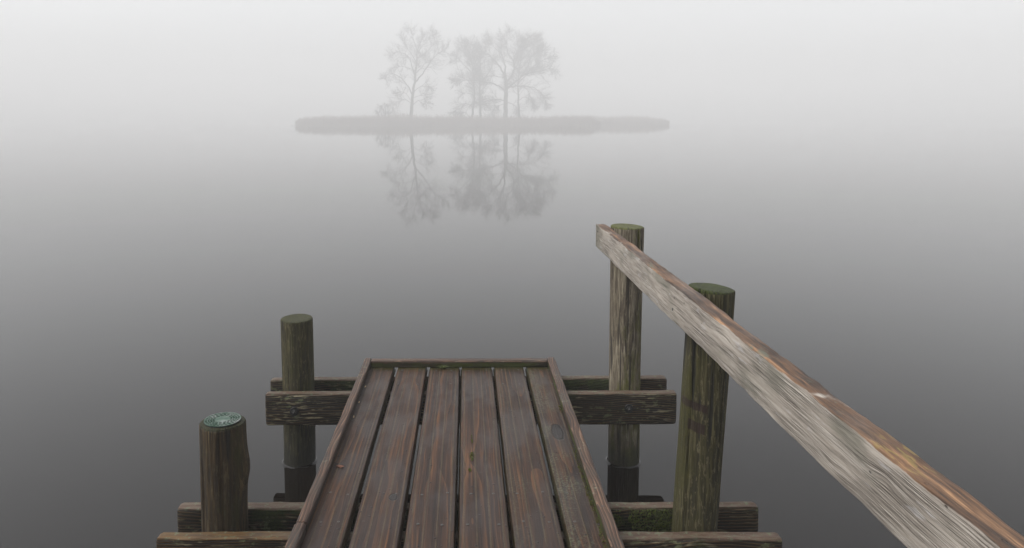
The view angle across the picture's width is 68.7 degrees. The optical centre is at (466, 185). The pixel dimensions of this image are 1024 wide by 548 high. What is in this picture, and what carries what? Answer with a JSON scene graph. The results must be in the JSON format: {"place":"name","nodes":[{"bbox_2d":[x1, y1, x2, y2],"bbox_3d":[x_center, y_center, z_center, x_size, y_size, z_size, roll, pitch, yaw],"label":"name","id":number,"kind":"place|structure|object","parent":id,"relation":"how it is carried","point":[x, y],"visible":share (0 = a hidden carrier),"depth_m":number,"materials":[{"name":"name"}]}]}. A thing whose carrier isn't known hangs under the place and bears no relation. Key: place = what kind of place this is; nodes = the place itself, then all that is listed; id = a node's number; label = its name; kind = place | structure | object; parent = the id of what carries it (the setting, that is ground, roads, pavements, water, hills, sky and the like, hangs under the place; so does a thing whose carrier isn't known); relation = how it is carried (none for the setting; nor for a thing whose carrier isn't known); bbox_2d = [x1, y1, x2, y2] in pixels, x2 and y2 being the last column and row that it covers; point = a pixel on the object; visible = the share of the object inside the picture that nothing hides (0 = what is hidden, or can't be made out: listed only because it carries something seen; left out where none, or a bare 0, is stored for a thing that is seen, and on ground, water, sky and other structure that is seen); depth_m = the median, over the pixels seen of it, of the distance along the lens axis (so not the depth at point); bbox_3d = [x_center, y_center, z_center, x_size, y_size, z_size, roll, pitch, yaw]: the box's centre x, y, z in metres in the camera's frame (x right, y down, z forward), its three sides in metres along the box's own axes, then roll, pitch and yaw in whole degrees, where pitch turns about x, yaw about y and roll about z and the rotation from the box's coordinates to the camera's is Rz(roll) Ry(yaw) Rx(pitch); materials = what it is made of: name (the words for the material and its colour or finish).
{"place":"outdoors","nodes":[
{"label":"outdoors","id":0,"kind":"place"},
{"bbox_2d":[0,122,1023,547],"bbox_3d":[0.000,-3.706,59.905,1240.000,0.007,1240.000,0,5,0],"label":"water","id":1,"kind":"structure","parent":0,"point":[158,280],"depth_m":7.13,"materials":[{"name":"black liquid"}]},
{"bbox_2d":[199,412,249,531],"bbox_3d":[-0.715,1.461,2.259,0.156,1.561,0.134,0,5,0],"label":"wooden post","id":2,"kind":"object","parent":1,"relation":"in","point":[224,464],"visible":0.95,"depth_m":2.16,"materials":[{"name":"brown wood"}]},
{"bbox_2d":[280,314,315,467],"bbox_3d":[-0.751,1.362,3.382,0.146,1.562,0.146,0,5,0],"label":"wooden post","id":3,"kind":"object","parent":1,"relation":"in","point":[297,350],"visible":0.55,"depth_m":3.29,"materials":[{"name":"brown wood"}]},
{"bbox_2d":[265,390,676,424],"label":"cross beam","id":4,"kind":"structure","parent":3,"relation":"attached to","point":[605,407],"depth_m":3.24,"materials":[{"name":"brown wood"}]},
{"bbox_2d":[608,223,643,466],"bbox_3d":[0.708,1.157,3.363,0.146,1.976,0.148,0,5,0],"label":"wooden post","id":5,"kind":"object","parent":1,"relation":"in","point":[625,326],"visible":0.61,"depth_m":3.27,"materials":[{"name":"brown wood"}]},
{"bbox_2d":[270,375,666,390],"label":"cross beam","id":6,"kind":"structure","parent":5,"relation":"attached to","point":[599,383],"depth_m":3.42,"materials":[{"name":"brown wood"}]},
{"bbox_2d":[285,357,624,547],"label":"pier deck","id":7,"kind":"structure","parent":6,"relation":"on","point":[325,519],"depth_m":2.47,"materials":[{"name":"wood"}]},
{"bbox_2d":[468,434,473,471],"bbox_3d":[0.020,0.919,2.583,0.020,0.006,0.292,0,5,2],"label":"moss clump","id":8,"kind":"object","parent":7,"relation":"on","point":[472,458],"visible":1,"depth_m":2.56,"materials":[{"name":"green plant"}]},
{"bbox_2d":[559,406,606,547],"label":"moss fringe","id":9,"kind":"object","parent":7,"relation":"on","point":[588,495],"visible":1,"depth_m":2.26,"materials":[{"name":"green plant"}]},
{"bbox_2d":[596,224,1023,547],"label":"handrail","id":10,"kind":"object","parent":5,"relation":"attached to","point":[905,496],"visible":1,"depth_m":1.22,"materials":[{"name":"brown wood"}]},
{"bbox_2d":[671,283,734,531],"bbox_3d":[0.670,1.263,2.243,0.209,1.958,0.136,0,5,0],"label":"wooden post","id":11,"kind":"object","parent":1,"relation":"in","point":[702,417],"visible":0.78,"depth_m":2.15,"materials":[{"name":"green wood"}]},
{"bbox_2d":[177,501,757,531],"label":"cross beam","id":12,"kind":"structure","parent":11,"relation":"attached to","point":[741,516],"depth_m":2.28,"materials":[{"name":"brown wood"}]},
{"bbox_2d":[612,509,672,531],"bbox_3d":[0.528,1.057,2.280,0.222,0.148,0.010,0,5,0],"label":"moss mat","id":13,"kind":"object","parent":12,"relation":"attached to","point":[632,520],"visible":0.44,"depth_m":2.28,"materials":[{"name":"green plant"}]},
{"bbox_2d":[156,531,781,547],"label":"cross beam","id":14,"kind":"structure","parent":11,"relation":"attached to","point":[279,539],"depth_m":2.11,"materials":[{"name":"brown wood"}]},
{"bbox_2d":[0,0,1023,122],"label":"sky","id":15,"kind":"structure","parent":0,"point":[61,60],"materials":[{"name":"white"}]},
{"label":"island ground","id":16,"kind":"structure","parent":0,"visible":0},
{"bbox_2d":[373,103,396,118],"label":"bare bush","id":17,"kind":"object","parent":16,"relation":"on","point":[385,111],"visible":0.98,"depth_m":222.76,"materials":[{"name":"grey plant"}]},
{"bbox_2d":[378,21,458,116],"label":"bare tree","id":18,"kind":"object","parent":16,"relation":"on","point":[424,54],"visible":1,"depth_m":222.51,"materials":[{"name":"grey plant"}]},
{"bbox_2d":[295,112,600,125],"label":"reed bed","id":19,"kind":"object","parent":16,"relation":"on","point":[417,120],"visible":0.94,"depth_m":218.24,"materials":[{"name":"plant"}]},
{"bbox_2d":[445,35,494,117],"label":"bare tree","id":20,"kind":"object","parent":16,"relation":"on","point":[467,52],"visible":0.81,"depth_m":227.09,"materials":[{"name":"grey plant"}]},
{"bbox_2d":[461,34,502,116],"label":"bare tree","id":21,"kind":"object","parent":16,"relation":"on","point":[479,66],"visible":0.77,"depth_m":228.59,"materials":[{"name":"grey plant"}]},
{"bbox_2d":[447,21,563,118],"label":"bare tree","id":22,"kind":"object","parent":16,"relation":"on","point":[506,81],"visible":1,"depth_m":224.71,"materials":[{"name":"grey plant"}]},
{"bbox_2d":[507,31,547,116],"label":"bare tree","id":23,"kind":"object","parent":16,"relation":"on","point":[518,77],"visible":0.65,"depth_m":228.79,"materials":[{"name":"grey plant"}]},
{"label":"island ground","id":24,"kind":"structure","parent":0,"visible":0},
{"bbox_2d":[552,114,669,124],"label":"reed bed","id":25,"kind":"object","parent":24,"relation":"on","point":[629,120],"visible":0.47,"depth_m":252.96,"materials":[{"name":"plant"}]}
]}

